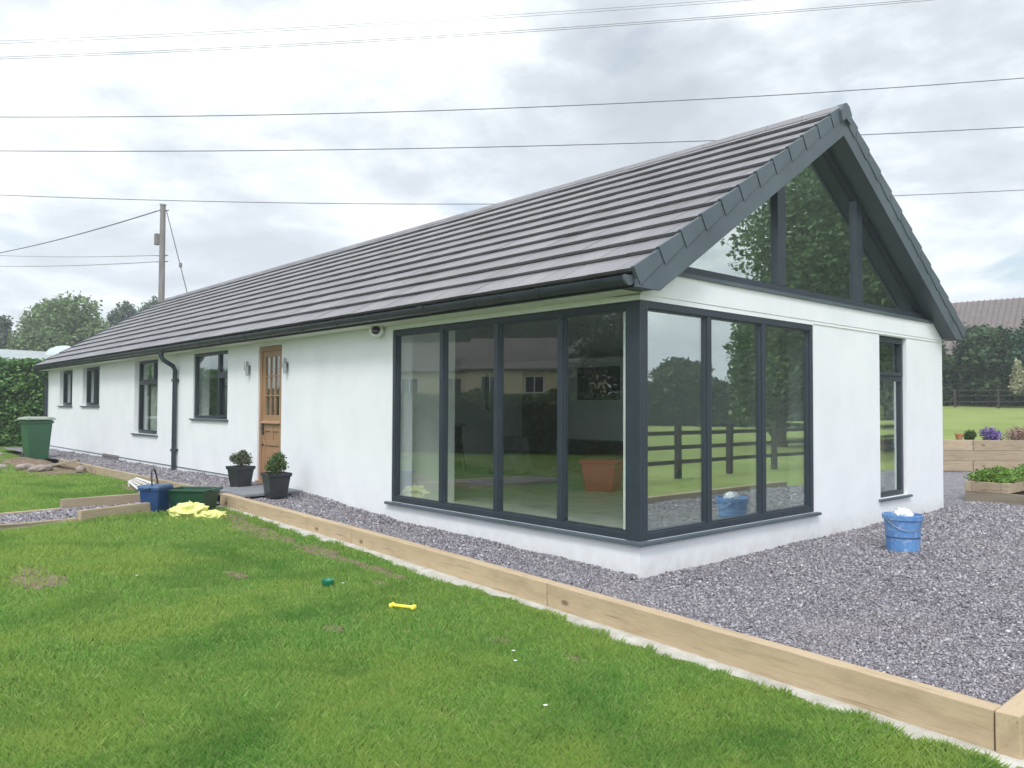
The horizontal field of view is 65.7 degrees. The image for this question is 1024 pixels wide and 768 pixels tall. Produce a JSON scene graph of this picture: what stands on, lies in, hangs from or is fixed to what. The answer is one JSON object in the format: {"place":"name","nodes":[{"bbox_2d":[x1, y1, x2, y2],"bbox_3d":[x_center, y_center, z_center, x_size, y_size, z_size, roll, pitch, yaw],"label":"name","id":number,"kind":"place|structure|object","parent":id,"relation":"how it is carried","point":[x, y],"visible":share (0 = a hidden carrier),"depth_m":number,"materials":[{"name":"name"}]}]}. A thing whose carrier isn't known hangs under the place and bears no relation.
{"place":"outdoors","nodes":[
{"label":"outdoors","id":0,"kind":"place"},
{"bbox_2d":[0,446,56,459],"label":"lawn","id":1,"kind":"structure","parent":0,"point":[6,452],"depth_m":22.58,"materials":[{"name":"plant"}]},
{"bbox_2d":[0,357,48,446],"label":"leafy hedge","id":2,"kind":"object","parent":1,"relation":"on","point":[22,386],"visible":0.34,"depth_m":25.23,"materials":[{"name":"green plant"}]},
{"bbox_2d":[0,345,70,360],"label":"outbuilding","id":3,"kind":"structure","parent":1,"relation":"on","point":[24,354],"depth_m":40.22,"materials":[{"name":"plastic"}]},
{"bbox_2d":[0,503,219,525],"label":"garden path","id":4,"kind":"structure","parent":0,"point":[62,518],"depth_m":9.34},
{"bbox_2d":[220,485,302,496],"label":"doorstep paving","id":5,"kind":"structure","parent":0,"point":[251,491],"depth_m":11.22,"materials":[{"name":"concrete"}]},
{"bbox_2d":[226,449,255,486],"bbox_3d":[-4.053,1.255,11.857,0.421,0.558,0.312,-1,-2,39],"label":"potted shrub","id":6,"kind":"object","parent":5,"relation":"on","point":[240,472],"visible":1,"depth_m":11.79,"materials":[{"name":"plastic"}]},
{"bbox_2d":[260,451,291,497],"bbox_3d":[-3.231,1.230,10.885,0.352,0.638,0.438,1,-2,-36],"label":"potted shrub","id":7,"kind":"object","parent":5,"relation":"on","point":[276,480],"visible":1,"depth_m":10.80,"materials":[{"name":"plastic"}]},
{"bbox_2d":[0,0,748,43],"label":"power line","id":8,"kind":"object","parent":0,"point":[368,23],"visible":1,"depth_m":39.99,"materials":[{"name":"metal"}]},
{"bbox_2d":[9,0,929,58],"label":"power line","id":9,"kind":"object","parent":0,"point":[461,34],"visible":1,"depth_m":39.99,"materials":[{"name":"metal"}]},
{"bbox_2d":[0,454,1011,767],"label":"lawn","id":10,"kind":"structure","parent":0,"point":[292,562],"depth_m":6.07,"materials":[{"name":"plant"}]},
{"bbox_2d":[0,464,8,468],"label":"rubble stone","id":11,"kind":"object","parent":10,"relation":"on","point":[2,466],"visible":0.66,"depth_m":16.34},
{"bbox_2d":[0,508,61,515],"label":"edging board","id":12,"kind":"object","parent":10,"relation":"on","point":[28,511],"visible":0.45,"depth_m":9.89,"materials":[{"name":"wood"}]},
{"bbox_2d":[7,567,66,589],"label":"bare earth","id":13,"kind":"structure","parent":10,"relation":"on","point":[23,577],"depth_m":6.75,"materials":[{"name":"soil"}]},
{"bbox_2d":[0,517,76,529],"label":"edging board","id":14,"kind":"object","parent":10,"relation":"on","point":[28,524],"visible":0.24,"depth_m":9.15,"materials":[{"name":"wood"}]},
{"bbox_2d":[1,457,93,475],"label":"earth heap","id":15,"kind":"object","parent":10,"relation":"on","point":[59,468],"visible":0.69,"depth_m":16.44,"materials":[{"name":"soil"}]},
{"bbox_2d":[14,463,34,469],"bbox_3d":[-9.840,1.660,16.056,0.243,0.122,0.426,-1,-2,32],"label":"rubble stone","id":16,"kind":"object","parent":15,"relation":"on","point":[23,466],"visible":0.73,"depth_m":15.95,"materials":[{"name":"stone"}]},
{"bbox_2d":[17,416,55,459],"bbox_3d":[-11.152,1.291,18.574,0.671,1.055,0.632,-1,-2,40],"label":"wheelie bin","id":17,"kind":"object","parent":15,"relation":"on","point":[36,434],"visible":0.81,"depth_m":18.39,"materials":[{"name":"green plastic"}]},
{"bbox_2d":[28,465,52,470],"bbox_3d":[-9.327,1.654,15.717,0.250,0.120,0.451,-1,-2,40],"label":"rubble stone","id":18,"kind":"object","parent":15,"relation":"on","point":[41,468],"visible":1,"depth_m":15.62,"materials":[{"name":"stone"}]},
{"bbox_2d":[48,459,79,465],"bbox_3d":[-9.251,1.631,16.143,0.818,0.051,0.162,-9,0,-12],"label":"loose board","id":19,"kind":"object","parent":15,"relation":"on","point":[66,462],"visible":0.58,"depth_m":16.10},
{"bbox_2d":[75,465,86,471],"bbox_3d":[-8.451,1.653,15.561,0.182,0.121,0.242,1,-2,-9],"label":"rubble stone","id":20,"kind":"object","parent":15,"relation":"on","point":[80,468],"visible":1,"depth_m":15.48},
{"bbox_2d":[60,493,140,508],"bbox_3d":[-5.259,1.612,10.886,0.072,0.201,1.697,-1,-2,43],"label":"timber sleeper","id":21,"kind":"object","parent":10,"relation":"on","point":[99,500],"visible":0.26,"depth_m":10.59,"materials":[{"name":"wood"}]},
{"bbox_2d":[77,502,150,522],"bbox_3d":[-4.899,1.603,9.842,0.071,0.182,0.997,-1,-2,27],"label":"timber sleeper","id":22,"kind":"object","parent":10,"relation":"on","point":[129,509],"visible":0.51,"depth_m":9.76,"materials":[{"name":"wood"}]},
{"bbox_2d":[119,483,137,492],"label":"bare earth","id":23,"kind":"structure","parent":10,"relation":"on","point":[133,488],"depth_m":13.05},
{"bbox_2d":[128,477,150,491],"bbox_3d":[-5.971,1.630,12.797,0.277,0.130,1.563,1,-2,-32],"label":"wire rack","id":24,"kind":"object","parent":23,"relation":"on","point":[138,480],"visible":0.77,"depth_m":12.95,"materials":[{"name":"white paint"}]},
{"bbox_2d":[137,468,172,513],"bbox_3d":[-4.661,1.397,10.353,0.311,0.586,0.365,0,-2,10],"label":"food caddy","id":25,"kind":"object","parent":10,"relation":"on","point":[156,495],"visible":0.89,"depth_m":10.24,"materials":[{"name":"blue plastic"}]},
{"bbox_2d":[167,486,222,509],"bbox_3d":[-4.244,1.538,10.577,0.689,0.300,0.440,0,-2,8],"label":"recycling box","id":26,"kind":"object","parent":10,"relation":"on","point":[207,496],"visible":0.73,"depth_m":10.42,"materials":[{"name":"green plastic"}]},
{"bbox_2d":[167,501,227,519],"bbox_3d":[-3.976,1.588,10.019,0.795,0.230,0.453,0,-2,8],"label":"plastic sack","id":27,"kind":"object","parent":10,"relation":"on","point":[194,509],"visible":0.7,"depth_m":9.93,"materials":[{"name":"plastic"}]},
{"bbox_2d":[223,571,247,579],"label":"bare earth","id":28,"kind":"structure","parent":10,"relation":"on","point":[235,574],"depth_m":7.11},
{"bbox_2d":[224,514,249,523],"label":"bare earth","id":29,"kind":"structure","parent":10,"relation":"on","point":[236,518],"depth_m":9.96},
{"bbox_2d":[231,521,297,545],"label":"bare earth","id":30,"kind":"structure","parent":10,"relation":"on","point":[287,539],"depth_m":9.18,"materials":[{"name":"soil"}]},
{"bbox_2d":[290,544,350,564],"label":"bare earth","id":31,"kind":"structure","parent":10,"relation":"on","point":[330,551],"depth_m":8.08,"materials":[{"name":"soil"}]},
{"bbox_2d":[321,578,333,585],"bbox_3d":[-1.551,1.670,6.674,0.110,0.050,0.110,2,-2,-42],"label":"toy bowl","id":32,"kind":"object","parent":10,"relation":"on","point":[327,581],"visible":0.98,"depth_m":6.65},
{"bbox_2d":[320,624,343,633],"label":"bare earth","id":33,"kind":"structure","parent":10,"relation":"on","point":[334,627],"depth_m":5.51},
{"bbox_2d":[341,559,406,579],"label":"bare earth","id":34,"kind":"structure","parent":10,"relation":"on","point":[355,562],"depth_m":7.42,"materials":[{"name":"soil"}]},
{"bbox_2d":[389,602,416,609],"bbox_3d":[-0.826,1.677,5.992,0.221,0.036,0.062,0,-2,21],"label":"toy bone","id":35,"kind":"object","parent":10,"relation":"on","point":[411,607],"visible":0.99,"depth_m":5.98},
{"bbox_2d":[481,636,510,643],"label":"bare earth","id":36,"kind":"structure","parent":10,"relation":"on","point":[500,639],"depth_m":5.36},
{"bbox_2d":[566,654,589,662],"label":"bare earth","id":37,"kind":"structure","parent":10,"relation":"on","point":[575,659],"depth_m":4.96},
{"bbox_2d":[216,505,1023,767],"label":"concrete footing","id":38,"kind":"object","parent":10,"relation":"on","point":[917,731],"visible":0.39,"depth_m":5.02,"materials":[{"name":"concrete"}]},
{"bbox_2d":[220,493,313,529],"bbox_3d":[-3.192,1.635,10.187,0.102,0.202,2.466,2,-1,-43],"label":"timber sleeper","id":39,"kind":"object","parent":38,"relation":"on","point":[297,519],"visible":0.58,"depth_m":10.04,"materials":[{"name":"wood"}]},
{"bbox_2d":[308,516,357,542],"bbox_3d":[-2.024,1.652,8.937,0.102,0.200,0.945,2,-1,-43],"label":"timber sleeper","id":40,"kind":"object","parent":38,"relation":"on","point":[333,529],"visible":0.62,"depth_m":8.88,"materials":[{"name":"wood"}]},
{"bbox_2d":[352,528,554,605],"bbox_3d":[-0.695,1.654,7.404,0.102,0.202,3.096,2,-1,-40],"label":"timber sleeper","id":41,"kind":"object","parent":38,"relation":"on","point":[526,586],"visible":0.73,"depth_m":7.07,"materials":[{"name":"wood"}]},
{"bbox_2d":[547,582,1001,750],"bbox_3d":[1.288,1.629,4.956,0.102,0.202,3.187,2,-2,-38],"label":"timber sleeper","id":42,"kind":"object","parent":38,"relation":"on","point":[962,717],"visible":0.91,"depth_m":4.45,"materials":[{"name":"wood"}]},
{"bbox_2d":[995,689,1023,759],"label":"timber sleeper","id":43,"kind":"object","parent":38,"relation":"on","point":[1009,725],"visible":1,"depth_m":3.62,"materials":[{"name":"wood"}]},
{"bbox_2d":[0,127,1022,151],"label":"power line","id":44,"kind":"object","parent":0,"point":[472,147],"visible":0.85,"depth_m":39.98,"materials":[{"name":"metal"}]},
{"bbox_2d":[4,190,1019,203],"bbox_3d":[-0.004,-9.894,40.001,77.415,1.734,0.076,0,-2,0],"label":"power line","id":45,"kind":"object","parent":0,"point":[378,203],"visible":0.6,"depth_m":39.98,"materials":[{"name":"metal"}]},
{"bbox_2d":[0,0,1023,336],"label":"sky","id":46,"kind":"structure","parent":0,"point":[973,243],"materials":[{"name":"white"}]},
{"bbox_2d":[0,448,1023,704],"bbox_3d":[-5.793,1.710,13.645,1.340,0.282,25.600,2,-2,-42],"label":"gravel path","id":47,"kind":"structure","parent":0,"point":[580,570],"depth_m":6.73,"materials":[{"name":"gravel"}]},
{"bbox_2d":[59,459,94,472],"bbox_3d":[-9.182,1.723,16.718,0.062,0.162,2.680,2,-2,-42],"label":"edging board","id":48,"kind":"object","parent":47,"relation":"on","point":[89,467],"visible":0.42,"depth_m":16.48,"materials":[{"name":"wood"}]},
{"bbox_2d":[93,466,138,483],"bbox_3d":[-7.365,1.673,14.721,0.062,0.162,2.680,2,-2,-42],"label":"edging board","id":49,"kind":"object","parent":47,"relation":"on","point":[108,472],"visible":0.66,"depth_m":14.64,"materials":[{"name":"wood"}]},
{"bbox_2d":[137,475,192,487],"bbox_3d":[-5.532,1.623,12.706,0.062,0.162,2.730,2,-2,-42],"label":"edging board","id":50,"kind":"object","parent":47,"relation":"on","point":[163,481],"visible":0.38,"depth_m":12.78,"materials":[{"name":"wood"}]},
{"bbox_2d":[16,78,1023,117],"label":"power line","id":51,"kind":"object","parent":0,"point":[528,107],"visible":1,"depth_m":39.98,"materials":[{"name":"metal"}]},
{"bbox_2d":[655,501,1023,653],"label":"gravel yard","id":52,"kind":"structure","parent":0,"point":[950,505],"depth_m":6.76,"materials":[{"name":"gravel"}]},
{"bbox_2d":[882,512,923,552],"bbox_3d":[4.002,1.526,8.130,0.390,0.388,0.390,0,-2,18],"label":"builders bucket","id":53,"kind":"object","parent":52,"relation":"on","point":[902,533],"visible":0.89,"depth_m":7.99,"materials":[{"name":"blue plastic"}]},
{"bbox_2d":[894,507,913,515],"bbox_3d":[4.002,1.320,8.120,0.158,0.118,0.197,2,-2,-42],"label":"white carrier bag","id":54,"kind":"object","parent":53,"relation":"in","point":[903,511],"visible":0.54,"depth_m":8.08,"materials":[{"name":"plastic"}]},
{"bbox_2d":[965,480,1023,504],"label":"raised planter","id":55,"kind":"object","parent":52,"relation":"on","point":[1006,493],"visible":0.83,"depth_m":12.03,"materials":[{"name":"wood"}]},
{"bbox_2d":[963,464,1023,484],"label":"leafy groundcover","id":56,"kind":"object","parent":55,"relation":"in","point":[1005,475],"visible":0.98,"depth_m":12.26,"materials":[{"name":"green plant"}]},
{"bbox_2d":[943,471,976,504],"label":"gravel yard","id":57,"kind":"structure","parent":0,"point":[953,486],"depth_m":14.12,"materials":[{"name":"gravel"}]},
{"bbox_2d":[943,460,972,470],"bbox_3d":[8.608,1.740,16.989,2.390,0.219,0.122,0,-2,3],"label":"timber sleeper","id":58,"kind":"object","parent":57,"relation":"on","point":[957,465],"visible":0.34,"depth_m":16.88,"materials":[{"name":"wood"}]},
{"bbox_2d":[973,461,1023,470],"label":"timber sleeper","id":59,"kind":"object","parent":57,"relation":"on","point":[979,465],"visible":0.71,"depth_m":16.84,"materials":[{"name":"wood"}]},
{"bbox_2d":[943,450,1023,460],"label":"timber sleeper","id":60,"kind":"object","parent":59,"relation":"on","point":[970,455],"visible":0.61,"depth_m":16.86,"materials":[{"name":"wood"}]},
{"bbox_2d":[942,405,1023,439],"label":"lawn","id":61,"kind":"structure","parent":0,"point":[960,419],"depth_m":28.41,"materials":[{"name":"green plant"}]},
{"bbox_2d":[942,341,963,405],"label":"hedge tree","id":62,"kind":"object","parent":61,"relation":"on","point":[947,372],"visible":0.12,"depth_m":43.55,"materials":[{"name":"green plant"}]},
{"bbox_2d":[954,433,963,439],"bbox_3d":[9.637,1.149,17.112,0.170,0.160,0.170,2,-2,-42],"label":"terracotta pot","id":63,"kind":"object","parent":61,"relation":"on","point":[958,436],"visible":0.92,"depth_m":17.06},
{"bbox_2d":[963,429,976,439],"bbox_3d":[9.929,1.103,17.217,0.262,0.277,0.373,0,-2,4],"label":"shrub","id":64,"kind":"object","parent":61,"relation":"on","point":[969,434],"visible":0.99,"depth_m":17.15,"materials":[{"name":"green plant"}]},
{"bbox_2d":[942,297,1023,354],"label":"neighbour house","id":65,"kind":"structure","parent":61,"relation":"on","point":[1008,313],"depth_m":64.94,"materials":[{"name":"brown tile"}]},
{"bbox_2d":[942,389,1023,407],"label":"rail fence","id":66,"kind":"object","parent":61,"relation":"on","point":[998,395],"visible":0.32,"depth_m":40.19,"materials":[{"name":"brown wood"}]},
{"bbox_2d":[942,354,1023,405],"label":"back hedge","id":67,"kind":"object","parent":61,"relation":"on","point":[976,403],"visible":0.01,"depth_m":46.74,"materials":[{"name":"green plant"}]},
{"bbox_2d":[946,322,1023,406],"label":"hedge tree","id":68,"kind":"object","parent":61,"relation":"on","point":[978,352],"visible":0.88,"depth_m":42.09,"materials":[{"name":"green plant"}]},
{"bbox_2d":[978,426,1003,439],"bbox_3d":[10.385,1.114,17.159,0.569,0.414,0.508,2,-2,-42],"label":"flower clump","id":69,"kind":"object","parent":61,"relation":"on","point":[990,433],"visible":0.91,"depth_m":17.10,"materials":[{"name":"plant"}]},
{"bbox_2d":[997,316,1023,389],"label":"hedge tree","id":70,"kind":"object","parent":61,"relation":"on","point":[1018,353],"visible":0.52,"depth_m":41.24,"materials":[{"name":"green plant"}]},
{"bbox_2d":[1002,425,1023,439],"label":"flower clump","id":71,"kind":"object","parent":61,"relation":"on","point":[1014,434],"visible":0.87,"depth_m":17.16,"materials":[{"name":"plant"}]},
{"bbox_2d":[1008,358,1023,394],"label":"dry shrub","id":72,"kind":"object","parent":61,"relation":"on","point":[1017,382],"visible":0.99,"depth_m":39.89,"materials":[{"name":"beige plant"}]},
{"label":"ground","id":73,"kind":"structure","parent":0,"visible":0},
{"bbox_2d":[0,314,14,348],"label":"broadleaf tree","id":74,"kind":"object","parent":73,"relation":"on","point":[5,325],"visible":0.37,"depth_m":61.55,"materials":[{"name":"green plant"}]},
{"bbox_2d":[4,331,51,351],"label":"broadleaf tree","id":75,"kind":"object","parent":73,"relation":"on","point":[19,342],"visible":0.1,"depth_m":58.01,"materials":[{"name":"green plant"}]},
{"bbox_2d":[3,290,112,351],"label":"broadleaf tree","id":76,"kind":"object","parent":73,"relation":"on","point":[59,321],"visible":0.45,"depth_m":60.70,"materials":[{"name":"green plant"}]},
{"bbox_2d":[105,300,137,326],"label":"broadleaf tree","id":77,"kind":"object","parent":73,"relation":"on","point":[122,312],"visible":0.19,"depth_m":69.82,"materials":[{"name":"green plant"}]},
{"bbox_2d":[137,296,157,311],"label":"broadleaf tree","id":78,"kind":"object","parent":73,"relation":"on","point":[152,303],"visible":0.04,"depth_m":74.94,"materials":[{"name":"green plant"}]},
{"bbox_2d":[154,203,168,301],"bbox_3d":[-12.856,-2.031,28.933,0.554,9.160,0.270,0,-2,24],"label":"telegraph pole","id":79,"kind":"object","parent":73,"relation":"on","point":[159,239],"visible":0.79,"depth_m":28.91,"materials":[{"name":"brown wood"}]},
{"bbox_2d":[4,262,149,266],"bbox_3d":[-22.558,-5.666,37.220,25.444,2.803,0.022,-1,-2,40],"label":"overhead cable","id":80,"kind":"object","parent":79,"relation":"attached to","point":[72,265],"visible":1,"depth_m":33.90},
{"bbox_2d":[0,255,155,256],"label":"overhead cable","id":81,"kind":"object","parent":79,"relation":"attached to","point":[100,256],"visible":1,"depth_m":31.97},
{"bbox_2d":[0,211,157,252],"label":"overhead cable","id":82,"kind":"object","parent":79,"relation":"attached to","point":[82,233],"visible":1,"depth_m":33.35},
{"bbox_2d":[166,211,186,291],"bbox_3d":[-11.537,-2.054,28.960,2.307,8.628,0.110,0,-2,-1],"label":"stay wire","id":83,"kind":"object","parent":79,"relation":"attached to","point":[180,265],"visible":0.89,"depth_m":29.01,"materials":[{"name":"grey metal"}]},
{"bbox_2d":[32,103,965,579],"bbox_3d":[-3.672,-0.372,17.282,7.592,5.252,22.370,2,-2,-42],"label":"bungalow","id":84,"kind":"object","parent":73,"relation":"on","point":[766,319],"visible":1,"depth_m":10.22,"materials":[{"name":"paint"}]},
{"bbox_2d":[57,370,72,406],"bbox_3d":[-12.090,0.123,21.633,0.215,0.996,1.494,2,-2,-42],"label":"window","id":85,"kind":"structure","parent":84,"relation":"in","point":[65,404],"depth_m":22.06,"materials":[{"name":"grey glass"}]},
{"bbox_2d":[80,367,99,406],"bbox_3d":[-10.433,0.077,19.789,0.215,0.996,1.654,2,-2,-42],"label":"window","id":86,"kind":"structure","parent":84,"relation":"in","point":[96,369],"depth_m":19.85,"materials":[{"name":"grey glass"}]},
{"bbox_2d":[98,369,99,403],"bbox_3d":[-10.286,0.209,19.864,0.062,1.180,0.400,2,-2,-42],"label":"curtain","id":87,"kind":"object","parent":84,"relation":"hanging from","point":[98,386],"visible":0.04,"depth_m":19.92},
{"bbox_2d":[102,453,118,459],"bbox_3d":[-9.276,1.712,18.314,0.043,0.175,1.200,2,-2,-42],"label":"air vent","id":88,"kind":"object","parent":84,"relation":"attached to","point":[109,456],"visible":0.68,"depth_m":18.27,"materials":[{"name":"grey plastic"}]},
{"bbox_2d":[130,360,157,436],"bbox_3d":[-7.625,0.289,16.653,0.215,1.576,1.624,2,-2,-42],"label":"window","id":89,"kind":"structure","parent":84,"relation":"in","point":[142,382],"depth_m":17.07,"materials":[{"name":"grey glass"}]},
{"bbox_2d":[150,363,157,430],"bbox_3d":[-7.581,0.434,16.843,0.062,1.780,0.400,2,-2,-42],"label":"curtain","id":90,"kind":"object","parent":84,"relation":"hanging from","point":[154,393],"visible":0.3,"depth_m":16.81,"materials":[{"name":"fabric"}]},
{"bbox_2d":[189,350,227,420],"bbox_3d":[-5.324,0.041,14.041,0.140,1.211,1.694,2,-2,-42],"label":"window","id":91,"kind":"structure","parent":84,"relation":"in","point":[221,374],"depth_m":13.82,"materials":[{"name":"grey glass"}]},
{"bbox_2d":[244,361,250,375],"bbox_3d":[-4.262,-0.249,12.770,0.076,0.240,0.116,2,-2,-42],"label":"wall light","id":92,"kind":"object","parent":84,"relation":"attached to","point":[247,367],"visible":1,"depth_m":12.76,"materials":[{"name":"metal"}]},
{"bbox_2d":[255,345,281,482],"bbox_3d":[-3.704,0.489,12.258,0.149,2.150,0.850,2,-2,-42],"label":"door","id":93,"kind":"structure","parent":84,"relation":"in","point":[269,425],"depth_m":12.35,"materials":[{"name":"brown wood"}]},
{"bbox_2d":[281,357,288,373],"bbox_3d":[-3.373,-0.274,11.781,0.076,0.240,0.116,2,-2,-42],"label":"wall light","id":94,"kind":"object","parent":84,"relation":"attached to","point":[284,365],"visible":1,"depth_m":11.77,"materials":[{"name":"metal"}]},
{"bbox_2d":[369,326,384,337],"bbox_3d":[-1.671,-0.660,9.826,0.174,0.174,0.169,2,-2,-42],"label":"security light","id":95,"kind":"object","parent":84,"relation":"attached to","point":[376,331],"visible":0.91,"depth_m":9.78,"materials":[{"name":"white paint"}]},
{"bbox_2d":[454,424,465,469],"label":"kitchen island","id":96,"kind":"structure","parent":84,"relation":"on","point":[458,448],"depth_m":15.98,"materials":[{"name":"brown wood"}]},
{"bbox_2d":[454,436,466,471],"bbox_3d":[-1.162,1.364,15.461,0.408,0.702,0.404,2,-2,-42],"label":"bar stool","id":97,"kind":"object","parent":84,"relation":"on","point":[458,437],"visible":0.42,"depth_m":15.44,"materials":[{"name":"black plastic"}]},
{"bbox_2d":[485,374,488,409],"bbox_3d":[-0.502,0.183,18.637,0.070,0.844,0.294,2,-2,-42],"label":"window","id":98,"kind":"structure","parent":84,"relation":"in","point":[487,375],"depth_m":18.70,"materials":[{"name":"glass"}]},
{"bbox_2d":[489,435,532,475],"bbox_3d":[-0.014,1.349,15.081,0.704,0.718,0.644,0,-2,19],"label":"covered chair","id":99,"kind":"object","parent":84,"relation":"on","point":[516,456],"visible":0.8,"depth_m":14.89,"materials":[{"name":"fabric"}]},
{"bbox_2d":[522,371,556,469],"bbox_3d":[0.693,0.755,16.604,0.560,2.000,0.800,2,-2,-42],"label":"tall cabinet","id":100,"kind":"object","parent":84,"relation":"on","point":[539,410],"visible":0.79,"depth_m":16.30,"materials":[{"name":"brown wood"}]},
{"bbox_2d":[555,439,622,469],"bbox_3d":[1.525,1.421,15.655,0.500,0.620,1.400,2,-2,-42],"label":"sideboard","id":101,"kind":"object","parent":84,"relation":"on","point":[578,449],"visible":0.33,"depth_m":15.36,"materials":[{"name":"brown wood"}]},
{"bbox_2d":[577,366,619,399],"bbox_3d":[1.722,-0.012,15.867,0.053,0.660,1.100,2,-2,-42],"label":"picture","id":102,"kind":"object","parent":84,"relation":"attached to","point":[598,383],"visible":1,"depth_m":15.82,"materials":[{"name":"black plastic"}]},
{"bbox_2d":[579,457,622,492],"bbox_3d":[1.383,1.383,12.100,0.600,0.490,0.540,-1,-2,25],"label":"plant pot","id":103,"kind":"object","parent":84,"relation":"on","point":[600,474],"visible":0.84,"depth_m":11.91,"materials":[{"name":"ceramic"}]},
{"bbox_2d":[384,300,821,547],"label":"corner window","id":104,"kind":"structure","parent":84,"relation":"in","point":[635,313],"depth_m":7.60,"materials":[{"name":"grey glass"}]},
{"bbox_2d":[678,148,932,323],"bbox_3d":[3.619,-1.879,9.211,6.044,1.927,0.155,2,-2,-42],"label":"gable window","id":105,"kind":"structure","parent":84,"relation":"in","point":[860,273],"depth_m":9.52,"materials":[{"name":"grey glass"}]},
{"bbox_2d":[879,336,912,501],"bbox_3d":[4.921,0.437,10.310,0.944,2.096,0.165,2,-2,-42],"label":"window","id":106,"kind":"structure","parent":84,"relation":"in","point":[890,349],"depth_m":10.41,"materials":[{"name":"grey glass"}]},
{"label":"timber sleeper","id":107,"kind":"object","parent":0,"visible":0},
{"bbox_2d":[943,440,972,449],"bbox_3d":[8.610,1.300,17.001,2.390,0.218,0.122,0,-2,3],"label":"timber sleeper","id":108,"kind":"object","parent":107,"relation":"on","point":[957,444],"visible":0.37,"depth_m":16.89,"materials":[{"name":"wood"}]},
{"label":"timber sleeper","id":109,"kind":"object","parent":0,"visible":0},
{"bbox_2d":[973,440,1023,450],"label":"timber sleeper","id":110,"kind":"object","parent":109,"relation":"on","point":[1005,445],"visible":1,"depth_m":16.85,"materials":[{"name":"wood"}]}
]}

